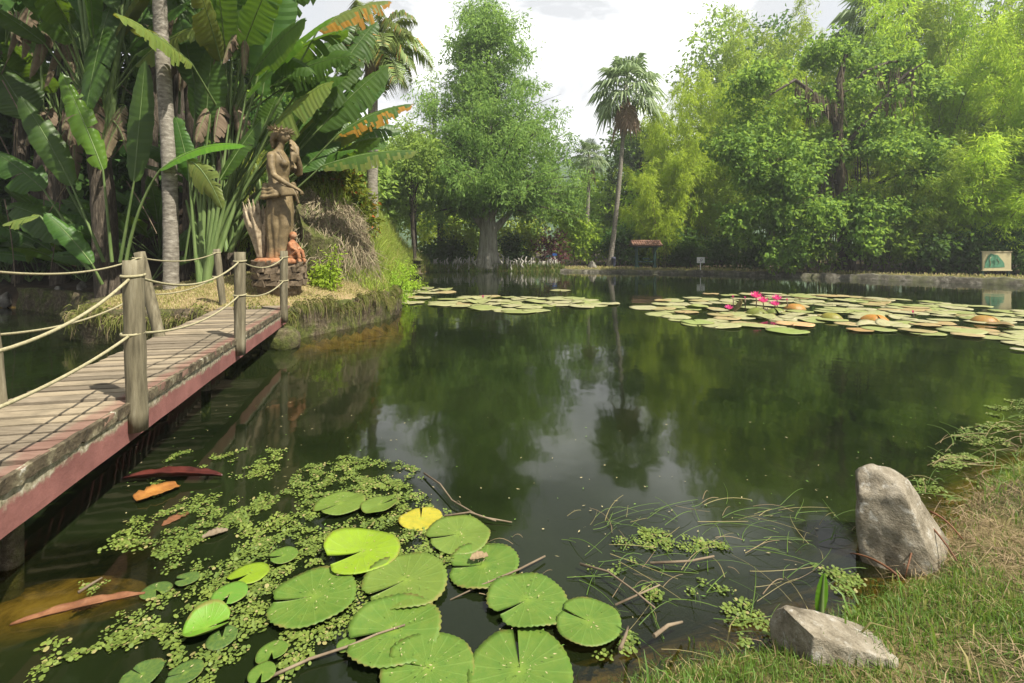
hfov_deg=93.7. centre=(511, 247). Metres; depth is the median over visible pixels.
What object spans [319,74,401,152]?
banana plant
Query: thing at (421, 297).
lily pad
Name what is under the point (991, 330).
lily pad
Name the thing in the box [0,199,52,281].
understorey plant
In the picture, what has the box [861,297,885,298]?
lily pad
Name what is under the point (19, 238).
understorey plant
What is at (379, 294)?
wall moss
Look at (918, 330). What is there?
lily pad
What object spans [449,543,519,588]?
lily pad
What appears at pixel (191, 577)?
lily pad
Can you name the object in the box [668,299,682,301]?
lily pad
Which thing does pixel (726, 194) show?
bamboo clump
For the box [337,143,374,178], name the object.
mound shrub
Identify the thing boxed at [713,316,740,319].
lily pad
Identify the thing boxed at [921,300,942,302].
lily pad
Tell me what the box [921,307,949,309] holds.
lily pad
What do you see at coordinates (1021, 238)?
shrub
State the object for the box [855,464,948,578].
rock
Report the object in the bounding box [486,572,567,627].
lily pad
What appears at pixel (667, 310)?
lily pad
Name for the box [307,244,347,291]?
weed tuft
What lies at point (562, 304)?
lily pad
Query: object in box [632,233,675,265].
shrub
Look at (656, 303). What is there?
lily pad
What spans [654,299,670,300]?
lily pad
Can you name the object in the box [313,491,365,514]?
lily pad
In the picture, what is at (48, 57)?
broadleaf tree
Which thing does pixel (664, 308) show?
lily pad
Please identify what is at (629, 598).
stick
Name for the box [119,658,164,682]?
lily pad
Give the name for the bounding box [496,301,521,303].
lily pad
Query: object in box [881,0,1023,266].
bamboo clump
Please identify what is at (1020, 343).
lily pad
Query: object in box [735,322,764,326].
lily pad
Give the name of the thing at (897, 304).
lily pad
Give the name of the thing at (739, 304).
lily pad
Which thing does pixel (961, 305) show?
lily pad
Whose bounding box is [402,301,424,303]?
lily pad
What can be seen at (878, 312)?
lily pad
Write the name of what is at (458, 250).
shrub
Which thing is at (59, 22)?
banana plant
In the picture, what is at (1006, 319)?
lily pad
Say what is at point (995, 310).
lily pad
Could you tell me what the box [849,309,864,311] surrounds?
lily pad
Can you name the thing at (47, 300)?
retaining wall
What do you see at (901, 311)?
lily pad
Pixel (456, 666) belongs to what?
lily pad
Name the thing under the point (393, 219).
tree
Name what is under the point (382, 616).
lily pad
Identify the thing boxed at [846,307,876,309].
lily pad
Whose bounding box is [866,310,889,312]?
lily pad
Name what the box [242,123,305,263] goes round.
statue
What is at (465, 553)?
fallen bits
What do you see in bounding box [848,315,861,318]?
lily pad
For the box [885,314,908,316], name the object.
lily pad
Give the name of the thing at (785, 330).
lily pad
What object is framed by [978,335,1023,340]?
lily pad
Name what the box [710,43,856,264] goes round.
bamboo clump
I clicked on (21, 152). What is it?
banana plant
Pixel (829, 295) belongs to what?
lily pad
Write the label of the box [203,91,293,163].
broadleaf tree
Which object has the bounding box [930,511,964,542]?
dead stalk
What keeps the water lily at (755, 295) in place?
on the pond water
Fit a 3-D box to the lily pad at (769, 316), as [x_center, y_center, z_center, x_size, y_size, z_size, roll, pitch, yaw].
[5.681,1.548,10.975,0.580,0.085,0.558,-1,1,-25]
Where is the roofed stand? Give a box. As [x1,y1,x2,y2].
[628,240,662,267]
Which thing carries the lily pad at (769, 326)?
on the pond water
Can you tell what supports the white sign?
on the ground at (54, 575)
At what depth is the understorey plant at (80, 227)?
11.50 m
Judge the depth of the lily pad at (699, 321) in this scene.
10.22 m
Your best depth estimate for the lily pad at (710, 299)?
14.85 m
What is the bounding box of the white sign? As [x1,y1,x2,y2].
[697,257,704,269]
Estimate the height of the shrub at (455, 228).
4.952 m
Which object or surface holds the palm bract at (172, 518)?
on the pond water
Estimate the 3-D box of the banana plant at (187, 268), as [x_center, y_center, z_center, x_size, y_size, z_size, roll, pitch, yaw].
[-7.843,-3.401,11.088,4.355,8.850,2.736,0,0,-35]
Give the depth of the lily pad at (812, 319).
10.59 m
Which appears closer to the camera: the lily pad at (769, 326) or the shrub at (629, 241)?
the lily pad at (769, 326)
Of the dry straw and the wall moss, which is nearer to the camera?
the dry straw
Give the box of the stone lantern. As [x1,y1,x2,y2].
[412,257,423,276]
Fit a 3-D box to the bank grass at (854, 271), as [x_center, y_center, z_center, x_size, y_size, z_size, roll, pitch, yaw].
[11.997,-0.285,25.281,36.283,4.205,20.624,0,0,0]
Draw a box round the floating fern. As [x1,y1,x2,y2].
[23,398,1023,682]
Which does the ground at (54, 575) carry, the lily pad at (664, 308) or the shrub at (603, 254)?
the shrub at (603, 254)
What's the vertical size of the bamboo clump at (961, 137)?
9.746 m
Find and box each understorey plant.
[0,186,88,279]
[0,190,83,280]
[0,191,140,281]
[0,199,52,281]
[0,202,27,281]
[0,213,54,281]
[38,194,158,268]
[49,198,206,279]
[77,175,162,259]
[146,142,265,185]
[179,111,292,162]
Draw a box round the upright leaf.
[815,573,827,612]
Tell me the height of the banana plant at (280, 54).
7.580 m
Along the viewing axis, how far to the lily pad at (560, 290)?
17.73 m
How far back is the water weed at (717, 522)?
2.45 m
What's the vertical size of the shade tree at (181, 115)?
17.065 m
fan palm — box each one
[569,138,610,260]
[586,52,666,266]
[827,0,946,263]
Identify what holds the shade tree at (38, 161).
on the ground at (54, 575)
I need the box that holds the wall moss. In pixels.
[62,285,403,339]
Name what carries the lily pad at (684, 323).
on the pond water
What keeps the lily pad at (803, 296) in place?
on the lily pad
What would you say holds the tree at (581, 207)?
on the ground at (54, 575)
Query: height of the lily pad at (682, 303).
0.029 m
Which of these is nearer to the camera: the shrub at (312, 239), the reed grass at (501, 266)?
the shrub at (312, 239)
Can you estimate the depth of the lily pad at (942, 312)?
11.63 m
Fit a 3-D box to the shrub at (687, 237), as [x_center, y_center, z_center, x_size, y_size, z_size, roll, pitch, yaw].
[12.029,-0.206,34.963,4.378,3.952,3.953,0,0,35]
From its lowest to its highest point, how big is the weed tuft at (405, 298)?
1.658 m
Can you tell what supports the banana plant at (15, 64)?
on the ground at (54, 575)
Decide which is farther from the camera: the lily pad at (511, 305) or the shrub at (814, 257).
the shrub at (814, 257)
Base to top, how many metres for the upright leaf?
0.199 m
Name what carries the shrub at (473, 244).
on the ground at (54, 575)
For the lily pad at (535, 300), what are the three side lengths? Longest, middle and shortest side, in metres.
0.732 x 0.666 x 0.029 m
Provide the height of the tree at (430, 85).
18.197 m
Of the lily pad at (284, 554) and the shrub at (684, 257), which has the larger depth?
the shrub at (684, 257)
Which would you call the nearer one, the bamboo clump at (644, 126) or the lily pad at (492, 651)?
the lily pad at (492, 651)
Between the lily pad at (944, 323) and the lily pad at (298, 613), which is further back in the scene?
the lily pad at (944, 323)
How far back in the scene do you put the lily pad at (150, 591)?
2.24 m
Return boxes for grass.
[102,263,372,308]
[187,150,436,292]
[423,258,564,271]
[438,265,1023,278]
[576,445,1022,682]
[597,450,1023,682]
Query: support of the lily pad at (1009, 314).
on the pond water
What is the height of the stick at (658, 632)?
0.063 m
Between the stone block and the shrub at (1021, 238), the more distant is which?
the shrub at (1021, 238)
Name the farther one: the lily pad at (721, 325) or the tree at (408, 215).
the tree at (408, 215)
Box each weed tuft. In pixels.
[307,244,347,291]
[388,259,415,305]
[396,258,428,293]
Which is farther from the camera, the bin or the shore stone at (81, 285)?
the bin
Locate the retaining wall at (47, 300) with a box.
[16,288,402,344]
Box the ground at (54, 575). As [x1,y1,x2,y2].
[0,165,1023,682]
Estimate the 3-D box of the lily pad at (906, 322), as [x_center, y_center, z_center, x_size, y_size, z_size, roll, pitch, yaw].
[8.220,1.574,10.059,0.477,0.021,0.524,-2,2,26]
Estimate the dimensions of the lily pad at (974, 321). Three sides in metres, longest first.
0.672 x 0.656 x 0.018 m
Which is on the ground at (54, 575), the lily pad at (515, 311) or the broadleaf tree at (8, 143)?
the broadleaf tree at (8, 143)
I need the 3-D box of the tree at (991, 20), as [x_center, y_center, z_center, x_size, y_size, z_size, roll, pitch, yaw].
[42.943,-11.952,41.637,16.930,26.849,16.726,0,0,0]
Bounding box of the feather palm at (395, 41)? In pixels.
[325,0,434,234]
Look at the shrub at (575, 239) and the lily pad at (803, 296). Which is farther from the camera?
the shrub at (575, 239)
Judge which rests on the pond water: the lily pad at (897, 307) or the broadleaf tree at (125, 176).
the lily pad at (897, 307)
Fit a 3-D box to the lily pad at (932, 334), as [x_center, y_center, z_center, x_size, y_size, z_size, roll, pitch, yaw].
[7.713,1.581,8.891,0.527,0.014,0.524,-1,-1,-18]
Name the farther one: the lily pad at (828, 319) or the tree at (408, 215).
the tree at (408, 215)
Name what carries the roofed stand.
on the ground at (54, 575)
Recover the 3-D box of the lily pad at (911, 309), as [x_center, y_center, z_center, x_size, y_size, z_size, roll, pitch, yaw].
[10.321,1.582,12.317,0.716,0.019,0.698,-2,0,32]
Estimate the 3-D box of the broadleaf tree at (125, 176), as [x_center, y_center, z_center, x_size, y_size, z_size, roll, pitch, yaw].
[-11.197,-3.669,16.136,4.610,6.148,4.925,0,0,-34]
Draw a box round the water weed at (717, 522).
[561,484,882,663]
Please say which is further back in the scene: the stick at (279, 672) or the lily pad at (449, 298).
the lily pad at (449, 298)
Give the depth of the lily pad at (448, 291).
17.43 m
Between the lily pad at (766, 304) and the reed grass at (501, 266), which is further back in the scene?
the reed grass at (501, 266)
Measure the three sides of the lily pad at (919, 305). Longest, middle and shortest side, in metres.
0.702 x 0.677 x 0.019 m
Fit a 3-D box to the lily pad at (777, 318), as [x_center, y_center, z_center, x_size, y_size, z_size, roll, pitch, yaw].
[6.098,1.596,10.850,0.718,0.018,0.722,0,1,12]
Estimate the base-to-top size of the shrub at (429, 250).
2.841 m
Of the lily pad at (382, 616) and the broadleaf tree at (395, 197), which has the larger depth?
the broadleaf tree at (395, 197)
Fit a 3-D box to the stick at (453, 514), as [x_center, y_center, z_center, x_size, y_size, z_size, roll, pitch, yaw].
[-0.242,1.566,2.810,0.313,0.022,0.055,0,0,9]
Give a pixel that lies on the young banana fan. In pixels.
(207, 238)
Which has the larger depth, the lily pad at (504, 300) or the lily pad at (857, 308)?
the lily pad at (504, 300)
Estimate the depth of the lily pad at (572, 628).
2.01 m
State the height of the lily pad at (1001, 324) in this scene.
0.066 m
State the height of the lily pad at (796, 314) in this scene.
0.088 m
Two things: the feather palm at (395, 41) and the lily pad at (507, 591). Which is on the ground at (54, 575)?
the feather palm at (395, 41)
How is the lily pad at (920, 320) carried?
on the pond water
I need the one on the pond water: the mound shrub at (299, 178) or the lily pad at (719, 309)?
the lily pad at (719, 309)
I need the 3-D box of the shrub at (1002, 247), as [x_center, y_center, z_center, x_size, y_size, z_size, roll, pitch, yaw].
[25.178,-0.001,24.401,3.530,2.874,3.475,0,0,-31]
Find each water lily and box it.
[748,291,761,306]
[757,296,767,308]
[769,300,778,307]
[772,294,782,307]
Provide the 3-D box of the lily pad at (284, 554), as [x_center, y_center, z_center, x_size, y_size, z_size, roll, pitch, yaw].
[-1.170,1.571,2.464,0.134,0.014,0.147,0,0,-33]
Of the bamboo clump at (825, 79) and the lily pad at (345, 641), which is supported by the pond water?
the lily pad at (345, 641)
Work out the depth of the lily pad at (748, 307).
12.80 m
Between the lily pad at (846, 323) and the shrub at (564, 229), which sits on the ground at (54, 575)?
the shrub at (564, 229)
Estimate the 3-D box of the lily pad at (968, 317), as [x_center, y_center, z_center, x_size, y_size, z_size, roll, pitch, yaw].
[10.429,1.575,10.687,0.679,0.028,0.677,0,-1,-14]
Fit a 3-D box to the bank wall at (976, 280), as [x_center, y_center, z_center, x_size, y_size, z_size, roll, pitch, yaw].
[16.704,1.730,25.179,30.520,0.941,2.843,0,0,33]
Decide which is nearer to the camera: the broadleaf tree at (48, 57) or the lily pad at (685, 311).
the lily pad at (685, 311)
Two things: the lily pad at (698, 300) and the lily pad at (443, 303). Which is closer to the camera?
the lily pad at (443, 303)
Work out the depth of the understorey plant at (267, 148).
13.68 m
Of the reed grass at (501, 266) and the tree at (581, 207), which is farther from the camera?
the tree at (581, 207)
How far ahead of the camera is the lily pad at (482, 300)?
14.05 m
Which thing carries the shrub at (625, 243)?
on the ground at (54, 575)
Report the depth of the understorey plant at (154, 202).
12.93 m
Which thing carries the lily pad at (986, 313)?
on the pond water
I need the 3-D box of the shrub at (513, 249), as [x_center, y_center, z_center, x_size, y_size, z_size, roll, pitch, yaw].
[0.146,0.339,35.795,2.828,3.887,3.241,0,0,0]
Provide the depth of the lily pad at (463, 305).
13.07 m
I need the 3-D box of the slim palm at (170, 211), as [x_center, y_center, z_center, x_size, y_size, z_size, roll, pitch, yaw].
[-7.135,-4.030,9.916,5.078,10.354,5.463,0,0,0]
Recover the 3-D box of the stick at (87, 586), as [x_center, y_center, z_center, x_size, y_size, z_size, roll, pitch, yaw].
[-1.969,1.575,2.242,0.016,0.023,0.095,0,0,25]
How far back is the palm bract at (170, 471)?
3.30 m
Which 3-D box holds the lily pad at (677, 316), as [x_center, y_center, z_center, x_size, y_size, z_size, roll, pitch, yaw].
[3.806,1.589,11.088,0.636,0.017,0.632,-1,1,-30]
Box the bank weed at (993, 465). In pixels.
[906,400,1023,512]
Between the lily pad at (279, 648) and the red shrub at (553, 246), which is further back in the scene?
the red shrub at (553, 246)
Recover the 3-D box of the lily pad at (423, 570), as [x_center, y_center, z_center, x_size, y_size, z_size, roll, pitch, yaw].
[-0.505,1.571,2.279,0.384,0.023,0.417,-2,1,-35]
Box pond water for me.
[0,271,1023,682]
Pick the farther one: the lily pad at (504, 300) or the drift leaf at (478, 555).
the lily pad at (504, 300)
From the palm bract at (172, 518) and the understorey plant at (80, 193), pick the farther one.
the understorey plant at (80, 193)
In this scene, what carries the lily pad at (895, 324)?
on the pond water
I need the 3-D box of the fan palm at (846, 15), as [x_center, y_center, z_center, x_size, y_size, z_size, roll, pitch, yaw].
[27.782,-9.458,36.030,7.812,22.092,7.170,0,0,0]
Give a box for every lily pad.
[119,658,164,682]
[139,581,172,598]
[165,659,203,682]
[175,571,199,585]
[182,599,229,636]
[205,625,237,650]
[211,581,247,603]
[227,562,269,583]
[247,661,275,682]
[255,640,287,663]
[265,565,356,629]
[269,546,297,563]
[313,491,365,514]
[324,528,399,574]
[336,637,355,652]
[346,592,441,668]
[360,495,398,512]
[360,552,447,609]
[379,632,474,682]
[398,507,442,530]
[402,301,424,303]
[413,296,430,298]
[416,292,436,293]
[425,515,490,554]
[427,302,457,305]
[428,301,457,302]
[437,290,455,293]
[438,298,464,299]
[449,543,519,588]
[450,304,470,306]
[456,296,473,298]
[456,302,472,304]
[464,298,490,303]
[467,626,573,682]
[468,304,501,309]
[470,295,490,298]
[480,302,501,304]
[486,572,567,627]
[492,308,516,311]
[496,299,523,302]
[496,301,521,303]
[501,304,521,306]
[501,309,535,312]
[511,303,534,304]
[515,305,542,308]
[522,308,550,311]
[524,299,546,302]
[535,304,555,306]
[545,297,572,299]
[547,303,575,305]
[550,289,570,290]
[552,300,583,302]
[556,596,621,646]
[562,296,584,298]
[569,305,593,307]
[571,299,600,303]
[572,299,597,300]
[585,303,607,306]
[597,302,619,304]
[629,305,655,309]
[645,312,671,315]
[651,302,672,304]
[651,307,675,309]
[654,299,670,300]
[654,310,680,311]
[661,315,690,318]
[666,306,687,307]
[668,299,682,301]
[668,302,690,305]
[674,310,698,312]
[680,308,700,309]
[680,319,714,323]
[681,322,701,325]
[685,303,708,307]
[689,299,706,301]
[689,302,711,303]
[697,298,718,300]
[702,322,741,328]
[703,318,729,321]
[707,312,734,315]
[708,301,725,303]
[710,309,728,310]
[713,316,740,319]
[718,311,751,315]
[729,314,757,318]
[730,321,755,322]
[733,299,742,310]
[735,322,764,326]
[741,306,761,308]
[745,307,767,314]
[748,314,775,318]
[749,303,778,305]
[761,324,779,327]
[765,316,799,320]
[765,327,809,333]
[767,308,784,313]
[775,321,814,326]
[778,314,808,319]
[783,303,806,309]
[784,312,808,315]
[785,310,812,312]
[791,295,815,297]
[799,300,824,302]
[800,316,827,322]
[813,303,835,305]
[813,310,843,312]
[814,308,846,310]
[817,318,848,320]
[818,295,838,296]
[820,313,842,318]
[823,306,849,309]
[833,298,855,300]
[834,321,857,325]
[839,304,862,306]
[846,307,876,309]
[846,328,873,331]
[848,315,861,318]
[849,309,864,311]
[850,312,884,316]
[856,319,891,326]
[859,303,889,305]
[859,314,888,320]
[860,326,897,331]
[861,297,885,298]
[861,311,891,315]
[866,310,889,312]
[875,318,910,327]
[877,308,900,310]
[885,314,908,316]
[886,306,908,308]
[887,303,908,305]
[887,310,918,313]
[888,314,917,319]
[895,321,917,324]
[896,308,932,310]
[898,306,930,307]
[898,328,937,332]
[900,318,937,322]
[903,304,934,306]
[907,311,928,314]
[909,323,941,325]
[909,331,946,335]
[918,321,956,324]
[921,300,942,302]
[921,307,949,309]
[925,310,956,314]
[926,318,958,320]
[934,303,967,306]
[935,326,989,333]
[938,305,973,309]
[944,311,974,313]
[950,314,976,315]
[950,332,984,336]
[959,316,1001,320]
[961,327,1000,331]
[962,304,993,307]
[963,320,985,323]
[970,315,999,321]
[976,312,1004,315]
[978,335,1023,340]
[985,322,1014,326]
[986,309,1014,311]
[988,332,1007,335]
[995,317,1014,320]
[996,313,1022,317]
[998,333,1023,338]
[1001,317,1023,320]
[1001,341,1023,345]
[1003,330,1023,334]
[1005,326,1023,328]
[1009,347,1023,350]
[1010,309,1023,311]
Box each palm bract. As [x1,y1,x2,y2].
[9,591,144,625]
[121,466,222,478]
[133,481,180,500]
[161,511,188,525]
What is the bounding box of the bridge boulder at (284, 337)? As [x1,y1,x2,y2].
[261,326,300,349]
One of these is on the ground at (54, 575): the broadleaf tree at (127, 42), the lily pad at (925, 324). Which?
the broadleaf tree at (127, 42)
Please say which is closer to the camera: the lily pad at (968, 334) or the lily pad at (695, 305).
the lily pad at (968, 334)
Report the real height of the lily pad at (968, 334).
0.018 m
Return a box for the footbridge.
[0,249,289,601]
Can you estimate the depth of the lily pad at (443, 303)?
13.57 m
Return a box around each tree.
[0,23,134,209]
[0,111,86,266]
[1,72,139,241]
[22,8,80,277]
[30,8,251,194]
[85,78,234,215]
[172,0,315,205]
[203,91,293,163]
[228,41,344,149]
[342,122,399,207]
[378,138,420,232]
[381,124,432,232]
[383,113,451,263]
[384,111,438,252]
[400,0,602,270]
[410,55,449,243]
[419,135,464,245]
[552,179,599,257]
[565,167,639,253]
[595,109,675,230]
[618,162,701,264]
[663,0,780,139]
[697,21,964,275]
[717,3,823,250]
[797,29,926,258]
[917,0,1023,221]
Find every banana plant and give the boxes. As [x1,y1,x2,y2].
[0,0,195,298]
[0,0,249,286]
[0,10,35,283]
[0,18,244,284]
[0,37,81,285]
[9,22,38,274]
[113,0,416,277]
[120,0,203,279]
[139,8,200,250]
[236,99,382,246]
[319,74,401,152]
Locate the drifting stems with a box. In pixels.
[455,425,1023,597]
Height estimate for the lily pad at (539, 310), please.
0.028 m
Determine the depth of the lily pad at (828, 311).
11.87 m
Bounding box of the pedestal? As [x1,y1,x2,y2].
[250,259,307,296]
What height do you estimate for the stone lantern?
1.520 m
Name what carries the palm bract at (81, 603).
on the pond water
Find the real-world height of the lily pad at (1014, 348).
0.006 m
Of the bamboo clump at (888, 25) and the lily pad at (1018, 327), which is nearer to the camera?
the lily pad at (1018, 327)
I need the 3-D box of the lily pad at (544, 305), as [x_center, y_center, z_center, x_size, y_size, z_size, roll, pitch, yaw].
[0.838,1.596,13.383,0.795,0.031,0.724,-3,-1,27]
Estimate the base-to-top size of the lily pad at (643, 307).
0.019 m
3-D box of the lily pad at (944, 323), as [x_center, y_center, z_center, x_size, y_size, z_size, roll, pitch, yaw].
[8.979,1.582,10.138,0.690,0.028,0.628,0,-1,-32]
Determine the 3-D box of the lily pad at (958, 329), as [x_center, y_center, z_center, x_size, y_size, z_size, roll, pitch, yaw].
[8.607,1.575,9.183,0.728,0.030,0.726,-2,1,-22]
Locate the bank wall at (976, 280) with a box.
[560,268,1023,284]
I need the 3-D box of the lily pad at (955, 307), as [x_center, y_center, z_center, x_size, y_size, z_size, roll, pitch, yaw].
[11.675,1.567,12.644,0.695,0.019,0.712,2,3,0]
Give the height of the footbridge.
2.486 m
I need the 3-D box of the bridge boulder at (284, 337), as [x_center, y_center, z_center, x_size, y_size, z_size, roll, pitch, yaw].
[-3.727,1.528,7.744,0.581,0.502,0.540,0,0,-26]
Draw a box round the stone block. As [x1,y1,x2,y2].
[769,605,898,667]
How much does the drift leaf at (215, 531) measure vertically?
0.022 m
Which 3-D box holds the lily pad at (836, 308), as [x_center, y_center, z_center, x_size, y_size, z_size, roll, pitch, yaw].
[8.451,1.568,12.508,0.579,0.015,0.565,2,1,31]
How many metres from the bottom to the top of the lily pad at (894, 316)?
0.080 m
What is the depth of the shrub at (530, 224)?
44.69 m
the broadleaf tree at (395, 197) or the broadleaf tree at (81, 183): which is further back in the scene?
the broadleaf tree at (395, 197)
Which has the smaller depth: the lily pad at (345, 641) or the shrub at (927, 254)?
the lily pad at (345, 641)
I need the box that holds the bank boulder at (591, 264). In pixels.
[588,261,596,267]
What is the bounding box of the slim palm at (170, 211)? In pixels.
[152,0,179,290]
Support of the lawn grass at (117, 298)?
on the ground at (54, 575)
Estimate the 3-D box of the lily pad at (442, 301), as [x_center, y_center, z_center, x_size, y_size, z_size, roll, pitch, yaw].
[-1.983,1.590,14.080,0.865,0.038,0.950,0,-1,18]
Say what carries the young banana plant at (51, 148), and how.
on the ground at (54, 575)
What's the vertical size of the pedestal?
0.782 m
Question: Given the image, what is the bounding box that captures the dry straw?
[617,443,1023,682]
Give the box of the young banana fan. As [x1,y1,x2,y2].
[173,116,263,284]
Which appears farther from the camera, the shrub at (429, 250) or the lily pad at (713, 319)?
the shrub at (429, 250)
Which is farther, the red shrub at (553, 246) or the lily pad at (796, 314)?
the red shrub at (553, 246)
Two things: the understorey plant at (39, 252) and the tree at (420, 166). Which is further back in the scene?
the tree at (420, 166)
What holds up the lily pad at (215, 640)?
on the pond water
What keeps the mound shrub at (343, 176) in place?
on the ground at (54, 575)
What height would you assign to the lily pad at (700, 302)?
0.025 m
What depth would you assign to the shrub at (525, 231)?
36.61 m
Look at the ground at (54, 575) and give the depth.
2.47 m
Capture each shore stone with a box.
[0,292,11,307]
[76,281,87,289]
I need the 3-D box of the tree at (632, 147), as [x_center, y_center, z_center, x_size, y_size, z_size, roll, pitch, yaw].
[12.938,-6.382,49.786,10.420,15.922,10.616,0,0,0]
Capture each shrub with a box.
[289,170,335,186]
[295,200,340,278]
[315,166,366,202]
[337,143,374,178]
[351,180,384,238]
[401,205,450,249]
[416,238,452,265]
[430,215,478,248]
[431,200,479,244]
[433,230,476,264]
[461,217,479,258]
[496,217,521,262]
[497,227,531,264]
[501,191,561,254]
[506,222,551,264]
[527,227,575,265]
[545,207,595,260]
[548,204,603,264]
[575,220,619,263]
[592,220,640,265]
[608,221,651,264]
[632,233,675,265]
[648,218,706,265]
[670,239,708,266]
[691,229,747,268]
[730,230,778,269]
[775,224,847,272]
[848,217,923,272]
[889,224,963,273]
[932,223,998,273]
[965,221,1023,274]
[999,220,1023,271]
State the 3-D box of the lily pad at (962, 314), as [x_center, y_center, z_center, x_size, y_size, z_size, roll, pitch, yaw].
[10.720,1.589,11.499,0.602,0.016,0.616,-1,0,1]
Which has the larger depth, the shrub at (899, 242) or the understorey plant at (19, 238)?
the shrub at (899, 242)
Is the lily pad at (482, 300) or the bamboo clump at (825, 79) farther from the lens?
the bamboo clump at (825, 79)
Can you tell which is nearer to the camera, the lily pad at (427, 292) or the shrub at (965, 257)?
the lily pad at (427, 292)
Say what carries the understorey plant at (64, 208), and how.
on the ground at (54, 575)
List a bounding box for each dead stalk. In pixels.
[850,553,900,577]
[905,553,911,577]
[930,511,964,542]
[934,529,961,568]
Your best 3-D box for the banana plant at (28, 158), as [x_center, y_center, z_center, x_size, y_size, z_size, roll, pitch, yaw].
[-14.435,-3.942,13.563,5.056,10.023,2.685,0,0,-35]
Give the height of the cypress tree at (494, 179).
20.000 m
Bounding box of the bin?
[611,257,615,266]
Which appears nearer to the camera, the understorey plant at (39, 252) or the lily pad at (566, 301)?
the understorey plant at (39, 252)
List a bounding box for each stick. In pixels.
[77,577,102,593]
[270,624,404,678]
[423,472,511,522]
[444,511,495,520]
[450,555,545,599]
[579,563,655,608]
[614,584,659,605]
[618,626,628,650]
[650,555,714,564]
[652,621,682,637]
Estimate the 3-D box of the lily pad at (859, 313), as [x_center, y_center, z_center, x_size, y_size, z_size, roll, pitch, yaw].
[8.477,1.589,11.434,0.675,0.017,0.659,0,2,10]
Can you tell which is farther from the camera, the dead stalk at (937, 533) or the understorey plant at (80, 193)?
the understorey plant at (80, 193)
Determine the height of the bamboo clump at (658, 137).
15.936 m
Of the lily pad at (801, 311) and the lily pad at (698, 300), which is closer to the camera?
the lily pad at (801, 311)
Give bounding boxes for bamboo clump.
[612,148,698,266]
[630,82,741,253]
[631,61,737,238]
[658,150,770,264]
[673,1,812,261]
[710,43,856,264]
[750,0,882,262]
[846,29,967,258]
[848,142,1017,271]
[850,0,1023,264]
[875,125,1023,272]
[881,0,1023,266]
[897,115,1023,270]
[931,0,1023,218]
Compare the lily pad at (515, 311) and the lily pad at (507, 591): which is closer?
the lily pad at (507, 591)
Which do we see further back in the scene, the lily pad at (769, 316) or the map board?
the map board
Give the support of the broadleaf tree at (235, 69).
on the ground at (54, 575)
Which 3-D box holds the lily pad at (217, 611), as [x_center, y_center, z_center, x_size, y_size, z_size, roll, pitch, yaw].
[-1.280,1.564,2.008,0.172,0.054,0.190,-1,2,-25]
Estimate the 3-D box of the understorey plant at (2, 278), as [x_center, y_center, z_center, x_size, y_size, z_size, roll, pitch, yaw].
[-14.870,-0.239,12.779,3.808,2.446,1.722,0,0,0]
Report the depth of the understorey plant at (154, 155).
12.35 m
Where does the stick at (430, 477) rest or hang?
on the pond water
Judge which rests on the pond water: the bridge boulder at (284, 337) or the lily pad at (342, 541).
the lily pad at (342, 541)
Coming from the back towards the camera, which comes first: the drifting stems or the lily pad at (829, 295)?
the lily pad at (829, 295)
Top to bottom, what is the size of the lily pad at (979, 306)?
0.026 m
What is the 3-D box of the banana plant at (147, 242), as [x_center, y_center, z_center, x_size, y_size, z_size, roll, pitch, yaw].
[-10.257,-4.531,13.537,5.326,9.250,2.600,0,0,0]
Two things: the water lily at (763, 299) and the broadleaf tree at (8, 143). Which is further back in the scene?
the broadleaf tree at (8, 143)
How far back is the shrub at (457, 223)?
43.61 m
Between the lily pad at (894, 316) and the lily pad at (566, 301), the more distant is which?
the lily pad at (566, 301)
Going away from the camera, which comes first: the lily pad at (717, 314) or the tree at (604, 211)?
the lily pad at (717, 314)
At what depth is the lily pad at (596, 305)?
13.31 m
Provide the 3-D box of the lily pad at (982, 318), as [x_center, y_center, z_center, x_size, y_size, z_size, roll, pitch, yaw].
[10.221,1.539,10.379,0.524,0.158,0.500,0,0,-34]
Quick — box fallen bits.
[122,408,1002,682]
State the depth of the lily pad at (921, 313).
11.59 m
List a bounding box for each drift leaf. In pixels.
[202,527,227,537]
[470,551,487,559]
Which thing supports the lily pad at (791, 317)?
on the lily pad at (777, 318)
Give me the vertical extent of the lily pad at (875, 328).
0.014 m
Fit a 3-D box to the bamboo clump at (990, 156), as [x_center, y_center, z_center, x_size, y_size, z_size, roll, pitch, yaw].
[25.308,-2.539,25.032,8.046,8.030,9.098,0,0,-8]
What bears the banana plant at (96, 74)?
on the ground at (54, 575)
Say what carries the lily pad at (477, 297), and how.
on the lily pad
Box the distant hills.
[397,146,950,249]
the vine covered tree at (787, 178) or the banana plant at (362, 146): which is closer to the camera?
the banana plant at (362, 146)
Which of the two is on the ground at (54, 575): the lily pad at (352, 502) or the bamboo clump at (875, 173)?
the bamboo clump at (875, 173)
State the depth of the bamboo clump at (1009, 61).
25.95 m
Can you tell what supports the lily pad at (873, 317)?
on the pond water
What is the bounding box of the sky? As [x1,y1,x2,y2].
[46,0,1023,162]
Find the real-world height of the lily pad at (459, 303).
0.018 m
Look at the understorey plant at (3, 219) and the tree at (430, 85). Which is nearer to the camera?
the understorey plant at (3, 219)
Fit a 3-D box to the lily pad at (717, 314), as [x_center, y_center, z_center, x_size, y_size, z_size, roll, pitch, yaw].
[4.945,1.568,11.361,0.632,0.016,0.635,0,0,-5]
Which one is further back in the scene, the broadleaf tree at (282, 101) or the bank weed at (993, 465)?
the broadleaf tree at (282, 101)
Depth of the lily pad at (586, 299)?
14.64 m
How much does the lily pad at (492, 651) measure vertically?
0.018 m
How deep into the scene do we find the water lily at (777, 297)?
11.96 m
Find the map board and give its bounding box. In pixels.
[980,251,1011,275]

